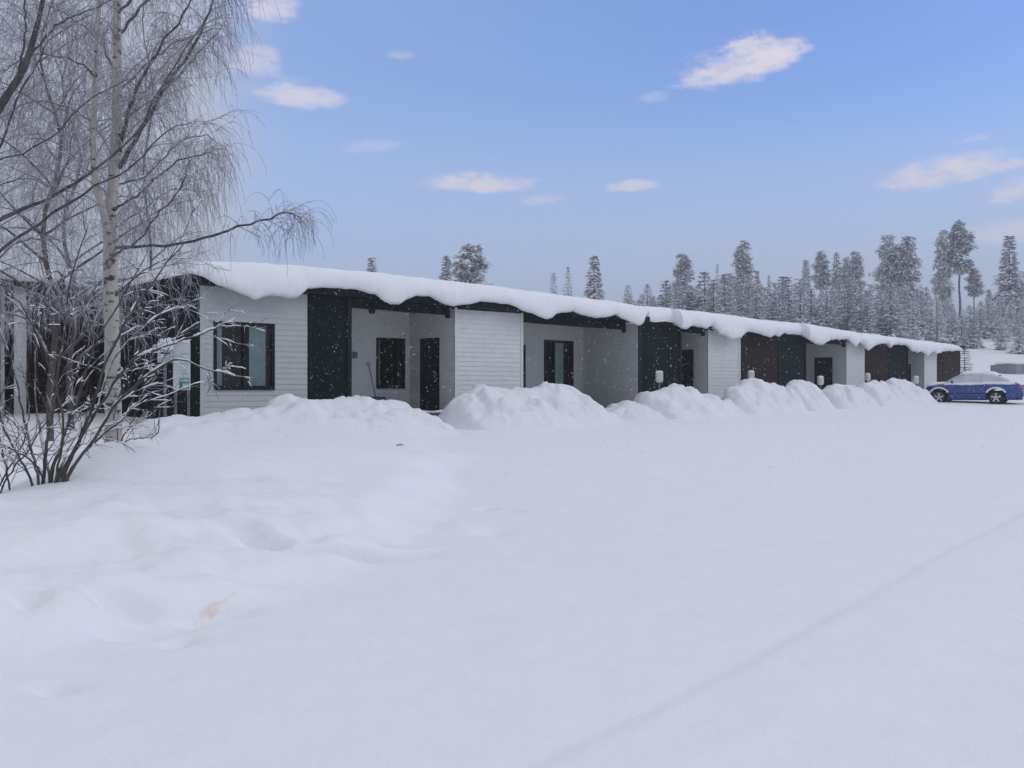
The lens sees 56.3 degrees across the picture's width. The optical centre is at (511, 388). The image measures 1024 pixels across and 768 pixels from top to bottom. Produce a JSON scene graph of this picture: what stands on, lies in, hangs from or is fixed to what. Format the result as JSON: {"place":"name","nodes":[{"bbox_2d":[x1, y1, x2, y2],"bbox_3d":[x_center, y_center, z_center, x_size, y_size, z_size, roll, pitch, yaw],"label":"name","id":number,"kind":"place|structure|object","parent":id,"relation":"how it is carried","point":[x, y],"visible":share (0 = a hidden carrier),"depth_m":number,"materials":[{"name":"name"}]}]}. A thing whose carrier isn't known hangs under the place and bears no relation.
{"place":"outdoors","nodes":[
{"label":"outdoors","id":0,"kind":"place"},
{"bbox_2d":[0,320,1023,767],"bbox_3d":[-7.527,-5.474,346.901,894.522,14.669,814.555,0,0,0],"label":"ground","id":1,"kind":"structure","parent":0,"point":[682,594],"depth_m":6.86,"materials":[{"name":"white snow"}]},
{"bbox_2d":[0,350,87,492],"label":"bare shrub","id":2,"kind":"object","parent":1,"relation":"on","point":[5,462],"visible":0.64,"depth_m":9.59,"materials":[{"name":"brown plant"}]},
{"bbox_2d":[0,264,92,414],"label":"neighbour building","id":3,"kind":"structure","parent":1,"relation":"on","point":[41,378],"depth_m":26.45,"materials":[{"name":"grey"}]},
{"bbox_2d":[0,2,136,364],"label":"birch tree","id":4,"kind":"object","parent":1,"relation":"on","point":[29,189],"visible":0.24,"depth_m":24.44,"materials":[{"name":"grey plant"}]},
{"bbox_2d":[0,0,220,440],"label":"birch tree","id":5,"kind":"object","parent":1,"relation":"on","point":[62,305],"visible":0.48,"depth_m":17.48,"materials":[{"name":"grey plant"}]},
{"bbox_2d":[0,9,231,429],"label":"birch tree","id":6,"kind":"object","parent":1,"relation":"on","point":[72,339],"visible":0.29,"depth_m":20.02,"materials":[{"name":"grey plant"}]},
{"bbox_2d":[47,344,188,458],"bbox_3d":[-4.315,0.398,10.332,1.598,1.817,0.880,0,0,-9],"label":"bare shrub","id":7,"kind":"object","parent":1,"relation":"on","point":[140,418],"visible":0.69,"depth_m":10.45,"materials":[{"name":"brown plant"}]},
{"bbox_2d":[0,0,258,322],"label":"leaning tree","id":8,"kind":"object","parent":1,"relation":"on","point":[21,68],"visible":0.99,"depth_m":8.98,"materials":[{"name":"grey plant"}]},
{"bbox_2d":[0,195,266,485],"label":"bare shrub","id":9,"kind":"object","parent":1,"relation":"on","point":[61,471],"visible":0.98,"depth_m":9.17,"materials":[{"name":"brown plant"}]},
{"bbox_2d":[63,0,228,278],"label":"birch tree","id":10,"kind":"object","parent":1,"relation":"on","point":[150,251],"visible":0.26,"depth_m":33.98,"materials":[{"name":"grey plant"}]},
{"bbox_2d":[157,338,173,416],"bbox_3d":[-7.689,-0.137,21.200,0.356,1.951,0.335,0,0,-15],"label":"mailbox","id":11,"kind":"object","parent":1,"relation":"on","point":[170,354],"visible":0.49,"depth_m":21.10,"materials":[{"name":"paint"}]},
{"bbox_2d":[0,0,336,442],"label":"birch tree","id":12,"kind":"object","parent":1,"relation":"on","point":[110,276],"visible":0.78,"depth_m":10.80,"materials":[{"name":"grey plant"}]},
{"bbox_2d":[173,340,189,416],"bbox_3d":[-7.461,-0.122,21.616,0.370,1.937,0.108,0,0,-8],"label":"information sign","id":13,"kind":"object","parent":1,"relation":"on","point":[177,353],"visible":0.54,"depth_m":21.58,"materials":[{"name":"metal"}]},
{"bbox_2d":[126,393,460,437],"bbox_3d":[-4.481,0.652,21.195,8.910,1.067,5.223,0,0,-42],"label":"snow pile","id":14,"kind":"object","parent":1,"relation":"on","point":[343,413],"visible":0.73,"depth_m":20.44,"materials":[{"name":"white snow"}]},
{"bbox_2d":[366,257,376,271],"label":"spruce tree","id":15,"kind":"object","parent":1,"relation":"on","point":[372,260],"visible":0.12,"depth_m":104.84,"materials":[{"name":"plant"}]},
{"bbox_2d":[439,255,452,280],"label":"spruce tree","id":16,"kind":"object","parent":1,"relation":"on","point":[447,273],"visible":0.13,"depth_m":99.84,"materials":[{"name":"plant"}]},
{"bbox_2d":[450,243,493,334],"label":"pine tree","id":17,"kind":"object","parent":1,"relation":"on","point":[474,267],"visible":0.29,"depth_m":94.44,"materials":[{"name":"grey plant"}]},
{"bbox_2d":[83,261,964,418],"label":"row building","id":18,"kind":"structure","parent":1,"relation":"on","point":[343,310],"depth_m":28.06,"materials":[{"name":"grey"}]},
{"bbox_2d":[213,321,274,389],"bbox_3d":[-6.658,-0.781,23.285,1.761,1.792,0.750,0,0,-42],"label":"window","id":19,"kind":"structure","parent":18,"relation":"in","point":[264,362],"depth_m":23.45,"materials":[{"name":"black glass"}]},
{"bbox_2d":[376,337,405,388],"bbox_3d":[-3.832,-0.754,28.726,1.214,1.670,0.750,0,0,-42],"label":"window","id":20,"kind":"structure","parent":18,"relation":"in","point":[397,348],"depth_m":29.15,"materials":[{"name":"black glass"}]},
{"bbox_2d":[420,337,439,409],"bbox_3d":[-2.389,-0.417,28.176,0.141,2.115,0.930,0,0,-42],"label":"door","id":21,"kind":"structure","parent":18,"relation":"in","point":[429,360],"depth_m":28.21,"materials":[{"name":"wood"}]},
{"bbox_2d":[523,345,525,387],"bbox_3d":[0.053,-0.424,32.221,1.076,2.108,0.038,0,0,-42],"label":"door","id":22,"kind":"structure","parent":18,"relation":"in","point":[524,349],"depth_m":32.53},
{"bbox_2d":[544,340,573,386],"bbox_3d":[1.418,-0.536,33.918,1.625,2.471,0.730,0,0,-42],"label":"window","id":23,"kind":"structure","parent":18,"relation":"in","point":[554,357],"depth_m":33.98,"materials":[{"name":"black glass"}]},
{"bbox_2d":[682,350,693,386],"bbox_3d":[6.492,-0.429,35.924,0.141,2.019,0.870,0,0,-42],"label":"door","id":24,"kind":"structure","parent":18,"relation":"in","point":[688,355],"depth_m":35.80,"materials":[{"name":"wood"}]},
{"bbox_2d":[814,357,832,389],"bbox_3d":[13.836,-0.390,42.427,0.141,1.940,0.870,0,0,-42],"label":"door","id":25,"kind":"structure","parent":18,"relation":"in","point":[821,368],"depth_m":42.41,"materials":[{"name":"wood"}]},
{"bbox_2d":[437,381,626,430],"bbox_3d":[0.816,0.465,26.249,7.810,1.316,4.365,0,0,-42],"label":"snow pile","id":26,"kind":"object","parent":1,"relation":"on","point":[517,402],"visible":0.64,"depth_m":24.82,"materials":[{"name":"white snow"}]},
{"bbox_2d":[562,266,573,296],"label":"spruce tree","id":27,"kind":"object","parent":1,"relation":"on","point":[568,280],"visible":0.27,"depth_m":109.89,"materials":[{"name":"plant"}]},
{"bbox_2d":[583,255,605,299],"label":"spruce tree","id":28,"kind":"object","parent":1,"relation":"on","point":[596,277],"visible":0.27,"depth_m":99.81,"materials":[{"name":"grey plant"}]},
{"bbox_2d":[605,400,666,420],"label":"snow pile","id":29,"kind":"object","parent":1,"relation":"on","point":[625,410],"visible":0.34,"depth_m":28.73,"materials":[{"name":"white snow"}]},
{"bbox_2d":[640,284,655,305],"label":"young spruce","id":30,"kind":"object","parent":1,"relation":"on","point":[647,291],"visible":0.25,"depth_m":126.40,"materials":[{"name":"plant"}]},
{"bbox_2d":[655,371,662,389],"bbox_3d":[4.661,0.166,30.265,0.236,1.438,0.166,0,0,-10],"label":"heater post","id":31,"kind":"object","parent":1,"relation":"on","point":[658,376],"visible":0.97,"depth_m":30.20,"materials":[{"name":"paint"}]},
{"bbox_2d":[657,280,673,307],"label":"young spruce","id":32,"kind":"object","parent":1,"relation":"on","point":[667,294],"visible":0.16,"depth_m":94.12,"materials":[{"name":"plant"}]},
{"bbox_2d":[670,286,687,309],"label":"young spruce","id":33,"kind":"object","parent":1,"relation":"on","point":[682,304],"visible":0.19,"depth_m":90.56,"materials":[{"name":"plant"}]},
{"bbox_2d":[673,276,690,309],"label":"young spruce","id":34,"kind":"object","parent":1,"relation":"on","point":[683,280],"visible":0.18,"depth_m":111.31,"materials":[{"name":"plant"}]},
{"bbox_2d":[671,253,695,300],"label":"pine tree","id":35,"kind":"object","parent":1,"relation":"on","point":[683,269],"visible":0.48,"depth_m":129.59,"materials":[{"name":"grey plant"}]},
{"bbox_2d":[633,383,746,418],"bbox_3d":[6.148,0.456,31.253,7.095,1.249,3.910,0,0,-42],"label":"snow pile","id":36,"kind":"object","parent":1,"relation":"on","point":[678,401],"visible":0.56,"depth_m":29.85,"materials":[{"name":"white snow"}]},
{"bbox_2d":[690,271,717,311],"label":"young spruce","id":37,"kind":"object","parent":1,"relation":"on","point":[699,296],"visible":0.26,"depth_m":90.75,"materials":[{"name":"grey wood"}]},
{"bbox_2d":[703,279,724,313],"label":"young spruce","id":38,"kind":"object","parent":1,"relation":"on","point":[712,297],"visible":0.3,"depth_m":88.65,"materials":[{"name":"green plant"}]},
{"bbox_2d":[714,273,739,315],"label":"young spruce","id":39,"kind":"object","parent":1,"relation":"on","point":[724,278],"visible":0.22,"depth_m":95.66,"materials":[{"name":"plant"}]},
{"bbox_2d":[719,275,737,312],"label":"young spruce","id":40,"kind":"object","parent":1,"relation":"on","point":[729,301],"visible":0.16,"depth_m":114.64,"materials":[{"name":"plant"}]},
{"bbox_2d":[730,281,747,315],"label":"young spruce","id":41,"kind":"object","parent":1,"relation":"on","point":[738,287],"visible":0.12,"depth_m":105.16,"materials":[{"name":"plant"}]},
{"bbox_2d":[730,288,754,317],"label":"young spruce","id":42,"kind":"object","parent":1,"relation":"on","point":[741,299],"visible":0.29,"depth_m":97.90,"materials":[{"name":"plant"}]},
{"bbox_2d":[729,240,756,298],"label":"pine tree","id":43,"kind":"object","parent":1,"relation":"on","point":[739,254],"visible":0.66,"depth_m":139.54,"materials":[{"name":"grey plant"}]},
{"bbox_2d":[742,279,757,315],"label":"young spruce","id":44,"kind":"object","parent":1,"relation":"on","point":[748,290],"visible":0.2,"depth_m":122.08,"materials":[{"name":"plant"}]},
{"bbox_2d":[748,281,765,319],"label":"young spruce","id":45,"kind":"object","parent":1,"relation":"on","point":[756,316],"visible":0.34,"depth_m":99.97,"materials":[{"name":"plant"}]},
{"bbox_2d":[747,284,768,319],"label":"young spruce","id":46,"kind":"object","parent":1,"relation":"on","point":[764,299],"visible":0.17,"depth_m":104.87,"materials":[{"name":"plant"}]},
{"bbox_2d":[718,377,808,414],"bbox_3d":[8.760,0.292,33.664,3.289,1.344,5.913,0,0,45],"label":"snow pile","id":47,"kind":"object","parent":1,"relation":"on","point":[742,397],"visible":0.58,"depth_m":32.94,"materials":[{"name":"white snow"}]},
{"bbox_2d":[765,293,781,321],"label":"young spruce","id":48,"kind":"object","parent":1,"relation":"on","point":[772,311],"visible":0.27,"depth_m":88.72,"materials":[{"name":"plant"}]},
{"bbox_2d":[760,282,789,321],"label":"young spruce","id":49,"kind":"object","parent":1,"relation":"on","point":[784,317],"visible":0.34,"depth_m":89.42,"materials":[{"name":"plant"}]},
{"bbox_2d":[766,287,795,321],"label":"young spruce","id":50,"kind":"object","parent":1,"relation":"on","point":[783,300],"visible":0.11,"depth_m":92.33,"materials":[{"name":"plant"}]},
{"bbox_2d":[771,276,794,319],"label":"young spruce","id":51,"kind":"object","parent":1,"relation":"on","point":[782,282],"visible":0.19,"depth_m":110.81,"materials":[{"name":"plant"}]},
{"bbox_2d":[778,277,805,321],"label":"young spruce","id":52,"kind":"object","parent":1,"relation":"on","point":[790,292],"visible":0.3,"depth_m":110.52,"materials":[{"name":"plant"}]},
{"bbox_2d":[787,278,818,324],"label":"young spruce","id":53,"kind":"object","parent":1,"relation":"on","point":[800,302],"visible":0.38,"depth_m":89.07,"materials":[{"name":"green plant"}]},
{"bbox_2d":[801,260,810,305],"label":"spruce tree","id":54,"kind":"object","parent":1,"relation":"on","point":[806,268],"visible":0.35,"depth_m":144.87,"materials":[{"name":"plant"}]},
{"bbox_2d":[785,380,836,410],"bbox_3d":[11.001,0.291,35.716,4.125,1.225,2.970,0,0,-42],"label":"snow pile","id":55,"kind":"object","parent":1,"relation":"on","point":[808,391],"visible":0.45,"depth_m":34.98,"materials":[{"name":"white snow"}]},
{"bbox_2d":[804,288,820,324],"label":"young spruce","id":56,"kind":"object","parent":1,"relation":"on","point":[811,295],"visible":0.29,"depth_m":97.10,"materials":[{"name":"plant"}]},
{"bbox_2d":[808,250,833,295],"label":"pine tree","id":57,"kind":"object","parent":1,"relation":"on","point":[822,269],"visible":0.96,"depth_m":149.48,"materials":[{"name":"grey plant"}]},
{"bbox_2d":[811,294,833,326],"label":"young spruce","id":58,"kind":"object","parent":1,"relation":"on","point":[819,309],"visible":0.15,"depth_m":95.99,"materials":[{"name":"plant"}]},
{"bbox_2d":[814,285,836,328],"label":"young spruce","id":59,"kind":"object","parent":1,"relation":"on","point":[829,317],"visible":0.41,"depth_m":93.66,"materials":[{"name":"plant"}]},
{"bbox_2d":[829,252,841,314],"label":"spruce tree","id":60,"kind":"object","parent":1,"relation":"on","point":[835,273],"visible":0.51,"depth_m":149.81,"materials":[{"name":"plant"}]},
{"bbox_2d":[830,280,846,328],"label":"young spruce","id":61,"kind":"object","parent":1,"relation":"on","point":[835,298],"visible":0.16,"depth_m":117.17,"materials":[{"name":"plant"}]},
{"bbox_2d":[831,289,846,328],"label":"young spruce","id":62,"kind":"object","parent":1,"relation":"on","point":[836,316],"visible":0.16,"depth_m":101.60,"materials":[{"name":"plant"}]},
{"bbox_2d":[835,289,850,328],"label":"young spruce","id":63,"kind":"object","parent":1,"relation":"on","point":[839,306],"visible":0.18,"depth_m":96.47,"materials":[{"name":"plant"}]},
{"bbox_2d":[835,290,855,329],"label":"young spruce","id":64,"kind":"object","parent":1,"relation":"on","point":[844,310],"visible":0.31,"depth_m":93.26,"materials":[{"name":"plant"}]},
{"bbox_2d":[838,256,853,300],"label":"pine tree","id":65,"kind":"object","parent":1,"relation":"on","point":[844,266],"visible":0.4,"depth_m":154.59,"materials":[{"name":"grey plant"}]},
{"bbox_2d":[822,384,880,408],"bbox_3d":[13.104,0.343,37.683,4.730,1.048,3.068,0,0,-42],"label":"snow pile","id":66,"kind":"object","parent":1,"relation":"on","point":[838,396],"visible":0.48,"depth_m":36.86,"materials":[{"name":"white snow"}]},
{"bbox_2d":[838,280,869,332],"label":"young spruce","id":67,"kind":"object","parent":1,"relation":"on","point":[854,287],"visible":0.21,"depth_m":92.66,"materials":[{"name":"plant"}]},
{"bbox_2d":[845,296,865,332],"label":"young spruce","id":68,"kind":"object","parent":1,"relation":"on","point":[855,315],"visible":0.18,"depth_m":91.60,"materials":[{"name":"plant"}]},
{"bbox_2d":[845,250,868,301],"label":"pine tree","id":69,"kind":"object","parent":1,"relation":"on","point":[855,268],"visible":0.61,"depth_m":147.61,"materials":[{"name":"grey plant"}]},
{"bbox_2d":[849,288,873,333],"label":"young spruce","id":70,"kind":"object","parent":1,"relation":"on","point":[858,319],"visible":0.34,"depth_m":88.48,"materials":[{"name":"plant"}]},
{"bbox_2d":[855,301,879,334],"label":"young spruce","id":71,"kind":"object","parent":1,"relation":"on","point":[869,322],"visible":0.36,"depth_m":87.82,"materials":[{"name":"grey wood"}]},
{"bbox_2d":[857,290,880,330],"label":"young spruce","id":72,"kind":"object","parent":1,"relation":"on","point":[873,311],"visible":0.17,"depth_m":94.16,"materials":[{"name":"plant"}]},
{"bbox_2d":[867,284,880,332],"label":"young spruce","id":73,"kind":"object","parent":1,"relation":"on","point":[872,295],"visible":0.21,"depth_m":105.42,"materials":[{"name":"plant"}]},
{"bbox_2d":[856,380,910,406],"bbox_3d":[15.296,0.242,39.637,5.225,1.167,2.941,0,0,-42],"label":"snow pile","id":74,"kind":"object","parent":1,"relation":"on","point":[883,393],"visible":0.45,"depth_m":38.65,"materials":[{"name":"white snow"}]},
{"bbox_2d":[868,234,902,309],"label":"pine tree","id":75,"kind":"object","parent":1,"relation":"on","point":[886,268],"visible":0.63,"depth_m":139.27,"materials":[{"name":"grey plant"}]},
{"bbox_2d":[875,281,918,337],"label":"young spruce","id":76,"kind":"object","parent":1,"relation":"on","point":[891,329],"visible":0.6,"depth_m":90.61,"materials":[{"name":"grey wood"}]},
{"bbox_2d":[898,287,910,330],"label":"young spruce","id":77,"kind":"object","parent":1,"relation":"on","point":[902,297],"visible":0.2,"depth_m":115.70,"materials":[{"name":"plant"}]},
{"bbox_2d":[892,297,919,338],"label":"young spruce","id":78,"kind":"object","parent":1,"relation":"on","point":[905,311],"visible":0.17,"depth_m":99.89,"materials":[{"name":"plant"}]},
{"bbox_2d":[892,235,928,307],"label":"pine tree","id":79,"kind":"object","parent":1,"relation":"on","point":[905,254],"visible":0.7,"depth_m":137.44,"materials":[{"name":"grey plant"}]},
{"bbox_2d":[886,378,938,404],"bbox_3d":[17.366,0.169,41.513,5.786,1.249,2.651,0,0,-29],"label":"snow pile","id":80,"kind":"object","parent":1,"relation":"on","point":[912,393],"visible":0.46,"depth_m":40.63,"materials":[{"name":"white snow"}]},
{"bbox_2d":[903,296,924,340],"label":"young spruce","id":81,"kind":"object","parent":1,"relation":"on","point":[913,327],"visible":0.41,"depth_m":85.86,"materials":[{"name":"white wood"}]},
{"bbox_2d":[905,290,934,340],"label":"young spruce","id":82,"kind":"object","parent":1,"relation":"on","point":[921,307],"visible":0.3,"depth_m":95.91,"materials":[{"name":"plant"}]},
{"bbox_2d":[918,287,933,328],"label":"young spruce","id":83,"kind":"object","parent":1,"relation":"on","point":[926,296],"visible":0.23,"depth_m":115.17,"materials":[{"name":"plant"}]},
{"bbox_2d":[921,299,944,342],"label":"young spruce","id":84,"kind":"object","parent":1,"relation":"on","point":[929,336],"visible":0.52,"depth_m":90.15,"materials":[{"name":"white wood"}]},
{"bbox_2d":[925,305,954,343],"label":"young spruce","id":85,"kind":"object","parent":1,"relation":"on","point":[942,328],"visible":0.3,"depth_m":92.81,"materials":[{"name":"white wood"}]},
{"bbox_2d":[929,228,955,316],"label":"pine tree","id":86,"kind":"object","parent":1,"relation":"on","point":[942,258],"visible":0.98,"depth_m":149.53,"materials":[{"name":"grey plant"}]},
{"bbox_2d":[943,304,969,345],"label":"young spruce","id":87,"kind":"object","parent":1,"relation":"on","point":[951,334],"visible":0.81,"depth_m":97.75,"materials":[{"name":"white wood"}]},
{"bbox_2d":[945,219,977,318],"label":"pine tree","id":88,"kind":"object","parent":1,"relation":"on","point":[960,242],"visible":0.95,"depth_m":149.47,"materials":[{"name":"grey plant"}]},
{"bbox_2d":[956,315,970,345],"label":"young spruce","id":89,"kind":"object","parent":1,"relation":"on","point":[963,328],"visible":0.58,"depth_m":99.88,"materials":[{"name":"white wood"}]},
{"bbox_2d":[960,348,973,372],"bbox_3d":[25.503,-0.786,54.044,1.984,2.971,2.013,0,0,3],"label":"sapling","id":90,"kind":"object","parent":1,"relation":"on","point":[964,369],"visible":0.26,"depth_m":53.90,"materials":[{"name":"grey wood"}]},
{"bbox_2d":[960,305,980,338],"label":"young spruce","id":91,"kind":"object","parent":1,"relation":"on","point":[967,318],"visible":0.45,"depth_m":112.50,"materials":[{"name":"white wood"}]},
{"bbox_2d":[962,307,984,348],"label":"young spruce","id":92,"kind":"object","parent":1,"relation":"on","point":[974,340],"visible":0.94,"depth_m":97.82,"materials":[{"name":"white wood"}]},
{"bbox_2d":[925,371,1023,403],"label":"parked car","id":93,"kind":"object","parent":1,"relation":"on","point":[965,388],"visible":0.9,"depth_m":42.78,"materials":[{"name":"blue paint"}]},
{"bbox_2d":[964,267,986,311],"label":"pine tree","id":94,"kind":"object","parent":1,"relation":"on","point":[976,291],"visible":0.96,"depth_m":149.60,"materials":[{"name":"grey plant"}]},
{"bbox_2d":[970,301,992,338],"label":"young spruce","id":95,"kind":"object","parent":1,"relation":"on","point":[984,332],"visible":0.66,"depth_m":112.46,"materials":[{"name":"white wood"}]},
{"bbox_2d":[981,299,995,336],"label":"young spruce","id":96,"kind":"object","parent":1,"relation":"on","point":[988,316],"visible":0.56,"depth_m":114.33,"materials":[{"name":"plant"}]},
{"bbox_2d":[984,289,993,317],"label":"spruce tree","id":97,"kind":"object","parent":1,"relation":"on","point":[989,292],"visible":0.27,"depth_m":159.84,"materials":[{"name":"plant"}]},
{"bbox_2d":[988,310,999,337],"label":"young spruce","id":98,"kind":"object","parent":1,"relation":"on","point":[993,318],"visible":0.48,"depth_m":113.67,"materials":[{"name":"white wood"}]},
{"bbox_2d":[992,318,1008,349],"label":"young spruce","id":99,"kind":"object","parent":1,"relation":"on","point":[1002,346],"visible":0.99,"depth_m":95.89,"materials":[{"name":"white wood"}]},
{"bbox_2d":[990,295,1013,341],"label":"young spruce","id":100,"kind":"object","parent":1,"relation":"on","point":[1006,333],"visible":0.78,"depth_m":108.24,"materials":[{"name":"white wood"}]},
{"bbox_2d":[986,236,1023,320],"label":"spruce tree","id":101,"kind":"object","parent":1,"relation":"on","point":[1008,292],"visible":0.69,"depth_m":139.62,"materials":[{"name":"grey plant"}]},
{"bbox_2d":[990,361,1023,373],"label":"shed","id":102,"kind":"structure","parent":1,"relation":"on","point":[1006,367],"depth_m":74.06,"materials":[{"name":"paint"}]},
{"bbox_2d":[1005,301,1017,331],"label":"young spruce","id":103,"kind":"object","parent":1,"relation":"on","point":[1010,311],"visible":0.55,"depth_m":118.85,"materials":[{"name":"plant"}]},
{"bbox_2d":[1006,321,1023,353],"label":"young spruce","id":104,"kind":"object","parent":1,"relation":"on","point":[1018,344],"visible":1,"depth_m":91.87,"materials":[{"name":"grey wood"}]},
{"bbox_2d":[0,176,1023,481],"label":"falling snow","id":105,"kind":"structure","parent":0,"point":[564,356],"depth_m":17.08,"materials":[{"name":"white snow"}]},
{"bbox_2d":[0,0,1023,317],"label":"sky","id":106,"kind":"structure","parent":0,"point":[375,110],"materials":[{"name":"blue"}]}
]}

